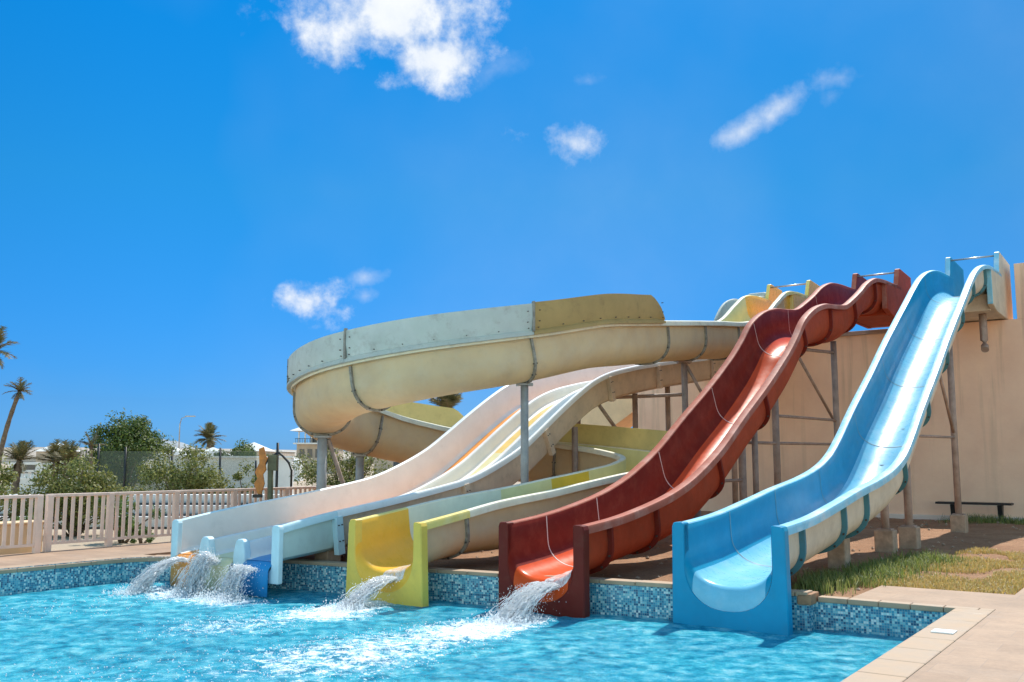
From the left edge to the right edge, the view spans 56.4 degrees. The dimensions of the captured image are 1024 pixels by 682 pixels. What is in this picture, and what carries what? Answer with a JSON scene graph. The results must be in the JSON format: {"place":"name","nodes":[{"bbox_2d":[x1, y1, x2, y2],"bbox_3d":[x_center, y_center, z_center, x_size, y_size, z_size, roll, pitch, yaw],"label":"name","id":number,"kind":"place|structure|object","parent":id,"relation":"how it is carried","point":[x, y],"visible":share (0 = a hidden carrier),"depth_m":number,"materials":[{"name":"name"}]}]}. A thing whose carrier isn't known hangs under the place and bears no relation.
{"place":"outdoors","nodes":[
{"label":"outdoors","id":0,"kind":"place"},
{"bbox_2d":[8,462,95,477],"bbox_3d":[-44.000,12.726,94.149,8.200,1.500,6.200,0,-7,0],"label":"house","id":1,"kind":"structure","parent":0,"point":[30,465],"depth_m":91.16,"materials":[{"name":"white concrete"}]},
{"bbox_2d":[25,465,34,472],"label":"window","id":2,"kind":"structure","parent":1,"relation":"in","point":[29,467],"depth_m":91.16,"materials":[{"name":"grey glass"}]},
{"bbox_2d":[36,443,79,461],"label":"house","id":3,"kind":"structure","parent":0,"point":[39,451],"depth_m":137.07,"materials":[{"name":"white paint"}]},
{"bbox_2d":[7,470,168,493],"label":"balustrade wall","id":4,"kind":"structure","parent":0,"point":[23,481],"depth_m":45.34,"materials":[{"name":"white paint"}]},
{"bbox_2d":[156,447,186,472],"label":"house","id":5,"kind":"structure","parent":0,"point":[176,454],"depth_m":107.72,"materials":[{"name":"white paint"}]},
{"bbox_2d":[156,439,194,448],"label":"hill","id":6,"kind":"structure","parent":0,"point":[176,444],"depth_m":630.71,"materials":[{"name":"white"}]},
{"bbox_2d":[1,447,373,463],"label":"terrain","id":7,"kind":"structure","parent":0,"point":[38,448],"depth_m":471.61,"materials":[{"name":"white"}]},
{"bbox_2d":[201,447,232,455],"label":"house","id":8,"kind":"structure","parent":0,"point":[212,449],"depth_m":108.70,"materials":[{"name":"white paint"}]},
{"bbox_2d":[154,450,295,460],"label":"house","id":9,"kind":"structure","parent":0,"point":[288,453],"depth_m":166.67,"materials":[{"name":"white concrete"}]},
{"bbox_2d":[179,456,294,493],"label":"boundary wall","id":10,"kind":"structure","parent":0,"point":[283,474],"depth_m":39.43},
{"bbox_2d":[0,464,520,550],"bbox_3d":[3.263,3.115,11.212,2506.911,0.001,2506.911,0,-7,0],"label":"ground","id":11,"kind":"structure","parent":0,"point":[54,547],"depth_m":20.98,"materials":[{"name":"beige concrete"}]},
{"bbox_2d":[0,325,19,368],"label":"palm tree","id":12,"kind":"object","parent":11,"relation":"on","point":[2,352],"visible":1,"depth_m":50.23,"materials":[{"name":"green plant"}]},
{"bbox_2d":[0,377,32,463],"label":"palm tree","id":13,"kind":"object","parent":11,"relation":"on","point":[20,388],"visible":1,"depth_m":59.82,"materials":[{"name":"green plant"}]},
{"bbox_2d":[0,440,43,493],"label":"palm tree","id":14,"kind":"object","parent":11,"relation":"on","point":[19,454],"visible":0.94,"depth_m":40.57,"materials":[{"name":"green plant"}]},
{"bbox_2d":[0,520,43,554],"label":"planter box","id":15,"kind":"object","parent":11,"relation":"on","point":[15,550],"visible":0.39,"depth_m":17.14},
{"bbox_2d":[10,514,33,520],"bbox_3d":[-9.502,3.590,17.910,1.098,0.767,0.688,-3,-8,25],"label":"bush","id":16,"kind":"object","parent":11,"relation":"on","point":[18,518],"visible":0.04,"depth_m":17.89,"materials":[{"name":"green plant"}]},
{"bbox_2d":[0,453,55,521],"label":"bush","id":17,"kind":"object","parent":11,"relation":"on","point":[6,478],"visible":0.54,"depth_m":21.47,"materials":[{"name":"green plant"}]},
{"bbox_2d":[35,438,77,480],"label":"palm tree","id":18,"kind":"object","parent":11,"relation":"on","point":[54,446],"visible":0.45,"depth_m":41.92,"materials":[{"name":"green plant"}]},
{"bbox_2d":[45,439,83,478],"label":"palm tree","id":19,"kind":"object","parent":11,"relation":"on","point":[66,447],"visible":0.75,"depth_m":41.10,"materials":[{"name":"green plant"}]},
{"bbox_2d":[47,458,96,477],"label":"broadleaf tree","id":20,"kind":"object","parent":11,"relation":"on","point":[73,463],"visible":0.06,"depth_m":49.29,"materials":[{"name":"green plant"}]},
{"bbox_2d":[16,446,133,536],"bbox_3d":[-9.869,3.413,21.723,2.453,2.052,1.990,0,-7,0],"label":"bush","id":21,"kind":"object","parent":11,"relation":"on","point":[85,481],"visible":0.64,"depth_m":21.51,"materials":[{"name":"green plant"}]},
{"bbox_2d":[0,541,170,566],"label":"deck","id":22,"kind":"structure","parent":11,"relation":"on","point":[160,548],"depth_m":16.77,"materials":[{"name":"stone"}]},
{"bbox_2d":[0,494,43,553],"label":"picket fence","id":23,"kind":"object","parent":22,"relation":"on","point":[35,545],"visible":1,"depth_m":16.70,"materials":[{"name":"beige paint"}]},
{"bbox_2d":[42,486,331,551],"bbox_3d":[-5.897,3.692,20.587,0.100,1.020,8.570,-5,-9,35],"label":"picket fence","id":24,"kind":"object","parent":22,"relation":"on","point":[174,499],"visible":0.45,"depth_m":18.44,"materials":[{"name":"beige paint"}]},
{"bbox_2d":[78,429,107,473],"bbox_3d":[-17.442,5.115,39.585,0.989,3.068,1.246,-6,-10,41],"label":"palm tree","id":25,"kind":"object","parent":11,"relation":"on","point":[90,443],"visible":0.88,"depth_m":39.69,"materials":[{"name":"green plant"}]},
{"bbox_2d":[81,407,176,491],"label":"broadleaf tree","id":26,"kind":"object","parent":11,"relation":"on","point":[133,435],"visible":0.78,"depth_m":43.21,"materials":[{"name":"green plant"}]},
{"bbox_2d":[98,496,165,542],"bbox_3d":[-7.953,3.727,19.936,1.198,0.995,1.060,-4,-8,26],"label":"bush","id":27,"kind":"object","parent":11,"relation":"on","point":[126,518],"visible":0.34,"depth_m":19.74,"materials":[{"name":"green plant"}]},
{"bbox_2d":[125,526,155,543],"bbox_3d":[-7.460,3.929,19.288,0.559,0.431,0.594,0,-7,0],"label":"bush","id":28,"kind":"object","parent":11,"relation":"on","point":[149,539],"visible":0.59,"depth_m":19.25,"materials":[{"name":"green plant"}]},
{"bbox_2d":[0,494,293,526],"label":"terrace wall","id":29,"kind":"structure","parent":11,"relation":"on","point":[166,507],"depth_m":24.38,"materials":[{"name":"concrete"}]},
{"bbox_2d":[85,444,256,493],"bbox_3d":[-11.325,4.540,31.686,5.720,2.250,0.070,0,-7,0],"label":"chain link fence","id":30,"kind":"object","parent":11,"relation":"on","point":[125,455],"visible":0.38,"depth_m":31.77,"materials":[{"name":"metal"}]},
{"bbox_2d":[117,441,235,493],"bbox_3d":[-9.253,3.891,26.331,3.092,2.261,2.299,0,-7,0],"label":"bush","id":31,"kind":"object","parent":11,"relation":"on","point":[188,479],"visible":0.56,"depth_m":26.00,"materials":[{"name":"green plant"}]},
{"bbox_2d":[178,416,195,447],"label":"street lamp","id":32,"kind":"object","parent":11,"relation":"on","point":[179,430],"visible":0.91,"depth_m":139.39,"materials":[{"name":"metal"}]},
{"bbox_2d":[193,421,225,449],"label":"palm tree","id":33,"kind":"object","parent":11,"relation":"on","point":[208,432],"visible":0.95,"depth_m":117.18,"materials":[{"name":"green plant"}]},
{"bbox_2d":[221,459,263,493],"bbox_3d":[-7.414,4.165,26.549,1.260,1.759,1.064,4,-8,-32],"label":"bush","id":34,"kind":"object","parent":11,"relation":"on","point":[237,476],"visible":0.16,"depth_m":26.50,"materials":[{"name":"green plant"}]},
{"bbox_2d":[213,438,272,455],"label":"broadleaf tree","id":35,"kind":"object","parent":11,"relation":"on","point":[248,447],"visible":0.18,"depth_m":61.25,"materials":[{"name":"green plant"}]},
{"bbox_2d":[266,443,292,497],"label":"garden gate","id":36,"kind":"structure","parent":11,"relation":"on","point":[278,453],"depth_m":24.27,"materials":[{"name":"black metal"}]},
{"bbox_2d":[290,428,342,473],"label":"hotel pavilion","id":37,"kind":"structure","parent":11,"relation":"on","point":[310,448],"depth_m":121.94,"materials":[{"name":"beige concrete"}]},
{"bbox_2d":[307,449,311,457],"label":"window","id":38,"kind":"structure","parent":37,"relation":"in","point":[309,451],"depth_m":121.90,"materials":[{"name":"grey glass"}]},
{"bbox_2d":[289,445,391,489],"bbox_3d":[-4.703,3.923,27.420,3.266,2.466,2.566,0,-7,0],"label":"bush","id":39,"kind":"object","parent":11,"relation":"on","point":[309,472],"visible":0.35,"depth_m":26.95,"materials":[{"name":"green plant"}]},
{"bbox_2d":[428,393,463,407],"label":"palm tree","id":40,"kind":"object","parent":11,"relation":"on","point":[450,401],"visible":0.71,"depth_m":79.20,"materials":[{"name":"green plant"}]},
{"bbox_2d":[250,442,273,455],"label":"house","id":41,"kind":"structure","parent":0,"point":[259,446],"depth_m":93.82,"materials":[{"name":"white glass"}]},
{"bbox_2d":[293,457,303,480],"bbox_3d":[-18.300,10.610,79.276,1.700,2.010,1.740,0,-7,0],"label":"house","id":42,"kind":"structure","parent":0,"point":[295,475],"depth_m":78.48,"materials":[{"name":"white concrete"}]},
{"bbox_2d":[373,457,399,474],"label":"house","id":43,"kind":"structure","parent":0,"point":[392,463],"depth_m":96.68,"materials":[{"name":"white concrete"}]},
{"bbox_2d":[0,581,907,681],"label":"water","id":44,"kind":"structure","parent":0,"point":[603,648],"depth_m":10.37,"materials":[{"name":"blue liquid"}]},
{"bbox_2d":[103,556,190,596],"bbox_3d":[-5.628,3.611,14.608,1.278,0.573,1.343,0,-7,0],"label":"water jet","id":45,"kind":"object","parent":44,"relation":"on","point":[144,582],"visible":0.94,"depth_m":14.55,"materials":[{"name":"white liquid"}]},
{"bbox_2d":[147,545,221,599],"bbox_3d":[-4.770,3.429,14.136,1.100,0.863,1.067,0,-7,0],"label":"water jet","id":46,"kind":"object","parent":44,"relation":"on","point":[197,569],"visible":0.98,"depth_m":14.23,"materials":[{"name":"white liquid"}]},
{"bbox_2d":[177,562,259,604],"bbox_3d":[-4.105,3.477,13.748,1.246,0.601,1.048,-5,-9,37],"label":"water jet","id":47,"kind":"object","parent":44,"relation":"on","point":[237,576],"visible":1,"depth_m":13.81,"materials":[{"name":"white liquid"}]},
{"bbox_2d":[4,583,556,681],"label":"foam spray","id":48,"kind":"object","parent":44,"relation":"on","point":[472,626],"visible":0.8,"depth_m":10.95,"materials":[{"name":"white liquid"}]},
{"bbox_2d":[308,575,399,613],"bbox_3d":[-1.964,3.482,13.215,1.063,0.465,1.992,-3,-8,25],"label":"water jet","id":49,"kind":"object","parent":44,"relation":"on","point":[359,597],"visible":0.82,"depth_m":12.97,"materials":[{"name":"white liquid"}]},
{"bbox_2d":[462,581,562,629],"bbox_3d":[0.322,3.362,12.330,1.191,0.483,2.450,-4,-8,32],"label":"water jet","id":50,"kind":"object","parent":44,"relation":"on","point":[522,600],"visible":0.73,"depth_m":11.96,"materials":[{"name":"white liquid"}]},
{"bbox_2d":[0,0,1023,450],"label":"sky","id":51,"kind":"structure","parent":0,"point":[195,195],"materials":[{"name":"blue"}]},
{"bbox_2d":[168,511,1023,597],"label":"dirt yard","id":52,"kind":"structure","parent":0,"point":[640,565],"depth_m":17.11,"materials":[{"name":"brown soil"}]},
{"bbox_2d":[88,555,170,564],"bbox_3d":[-6.051,3.669,16.076,2.120,0.067,0.814,2,-7,-14],"label":"corner coping","id":53,"kind":"object","parent":52,"relation":"on","point":[113,560],"visible":0.55,"depth_m":15.93,"materials":[{"name":"stone"}]},
{"bbox_2d":[252,447,277,499],"bbox_3d":[-5.358,3.298,20.717,0.523,1.997,0.185,3,-8,-25],"label":"sign post","id":54,"kind":"object","parent":52,"relation":"on","point":[261,469],"visible":0.88,"depth_m":20.73,"materials":[{"name":"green wood"}]},
{"bbox_2d":[170,359,725,596],"bbox_3d":[1.773,2.038,23.127,3.450,5.652,20.761,-5,-9,35],"label":"water slide","id":55,"kind":"object","parent":52,"relation":"on","point":[477,448],"visible":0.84,"depth_m":19.43,"materials":[{"name":"plastic"}]},
{"bbox_2d":[714,292,765,320],"bbox_3d":[7.403,-0.595,29.898,0.980,2.222,4.018,-5,-9,35],"label":"slide start","id":56,"kind":"object","parent":55,"relation":"on","point":[726,306],"visible":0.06,"depth_m":29.59,"materials":[{"name":"white plastic"}]},
{"bbox_2d":[287,280,819,606],"bbox_3d":[1.951,1.274,23.495,8.463,7.700,19.608,-6,-9,41],"label":"water slide","id":57,"kind":"object","parent":52,"relation":"on","point":[358,392],"visible":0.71,"depth_m":17.71,"materials":[{"name":"plastic"}]},
{"bbox_2d":[383,564,410,582],"bbox_3d":[-1.220,3.306,14.148,0.412,0.396,1.630,-5,-9,35],"label":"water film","id":58,"kind":"object","parent":57,"relation":"on","point":[397,571],"visible":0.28,"depth_m":13.52,"materials":[{"name":"white liquid"}]},
{"bbox_2d":[341,513,1023,593],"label":"pebbles","id":59,"kind":"object","parent":52,"relation":"on","point":[807,568],"visible":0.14,"depth_m":17.69,"materials":[{"name":"stone"}]},
{"bbox_2d":[498,269,910,617],"bbox_3d":[5.946,0.929,20.934,1.360,7.750,19.462,-5,-9,35],"label":"water slide","id":60,"kind":"object","parent":52,"relation":"on","point":[680,471],"visible":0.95,"depth_m":17.31,"materials":[{"name":"plastic"}]},
{"bbox_2d":[544,569,572,590],"bbox_3d":[3.697,1.560,17.220,0.466,4.601,10.923,-5,-9,35],"label":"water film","id":61,"kind":"object","parent":60,"relation":"on","point":[563,577],"visible":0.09,"depth_m":12.54,"materials":[{"name":"white liquid"}]},
{"bbox_2d":[581,263,1023,520],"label":"platform building","id":62,"kind":"structure","parent":52,"relation":"on","point":[989,391],"depth_m":28.06,"materials":[{"name":"beige concrete"}]},
{"bbox_2d":[797,591,818,604],"bbox_3d":[3.547,3.079,11.450,0.160,0.130,0.337,-5,-9,35],"label":"edge brick","id":63,"kind":"object","parent":52,"relation":"on","point":[810,598],"visible":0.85,"depth_m":11.33,"materials":[{"name":"beige stone"}]},
{"bbox_2d":[672,252,1012,635],"bbox_3d":[8.462,0.699,20.227,1.480,8.130,20.472,-5,-9,35],"label":"water slide","id":64,"kind":"object","parent":52,"relation":"on","point":[736,566],"visible":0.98,"depth_m":16.60,"materials":[{"name":"plastic"}]},
{"bbox_2d":[791,513,1023,595],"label":"grass","id":65,"kind":"structure","parent":52,"relation":"on","point":[827,580],"depth_m":13.67,"materials":[{"name":"green plant"}]},
{"bbox_2d":[935,501,1013,521],"bbox_3d":[12.920,4.779,26.704,1.950,0.540,0.400,-5,-9,35],"label":"bench","id":66,"kind":"object","parent":52,"relation":"on","point":[1000,507],"visible":0.64,"depth_m":26.53,"materials":[{"name":"black paint"}]},
{"bbox_2d":[848,546,1023,594],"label":"dry grass","id":67,"kind":"structure","parent":0,"point":[999,579],"depth_m":13.32,"materials":[{"name":"yellow plant"}]},
{"bbox_2d":[852,585,1023,681],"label":"pool deck","id":68,"kind":"structure","parent":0,"point":[989,648],"depth_m":8.67,"materials":[{"name":"stone"}]},
{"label":"pool lower wall","id":69,"kind":"structure","parent":0,"visible":0},
{"bbox_2d":[0,557,809,630],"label":"pool wall","id":70,"kind":"structure","parent":69,"relation":"on","point":[634,601],"depth_m":13.77,"materials":[{"name":"blue tile"}]},
{"bbox_2d":[0,554,994,681],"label":"coping","id":71,"kind":"object","parent":70,"relation":"on","point":[906,659],"visible":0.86,"depth_m":8.94,"materials":[{"name":"stone"}]},
{"bbox_2d":[930,628,956,634],"bbox_3d":[4.098,2.755,9.069,0.200,0.015,0.200,-5,-9,35],"label":"skimmer cover","id":72,"kind":"object","parent":71,"relation":"on","point":[943,631],"visible":1,"depth_m":9.03,"materials":[{"name":"white plastic"}]},
{"bbox_2d":[283,558,812,595],"bbox_3d":[-0.954,3.311,13.780,10.239,0.058,0.218,-4,-8,28],"label":"wall coping","id":73,"kind":"object","parent":70,"relation":"on","point":[659,584],"depth_m":13.32,"materials":[{"name":"stone"}]},
{"bbox_2d":[809,602,946,637],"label":"pool wall","id":74,"kind":"structure","parent":69,"relation":"on","point":[904,623],"depth_m":11.08,"materials":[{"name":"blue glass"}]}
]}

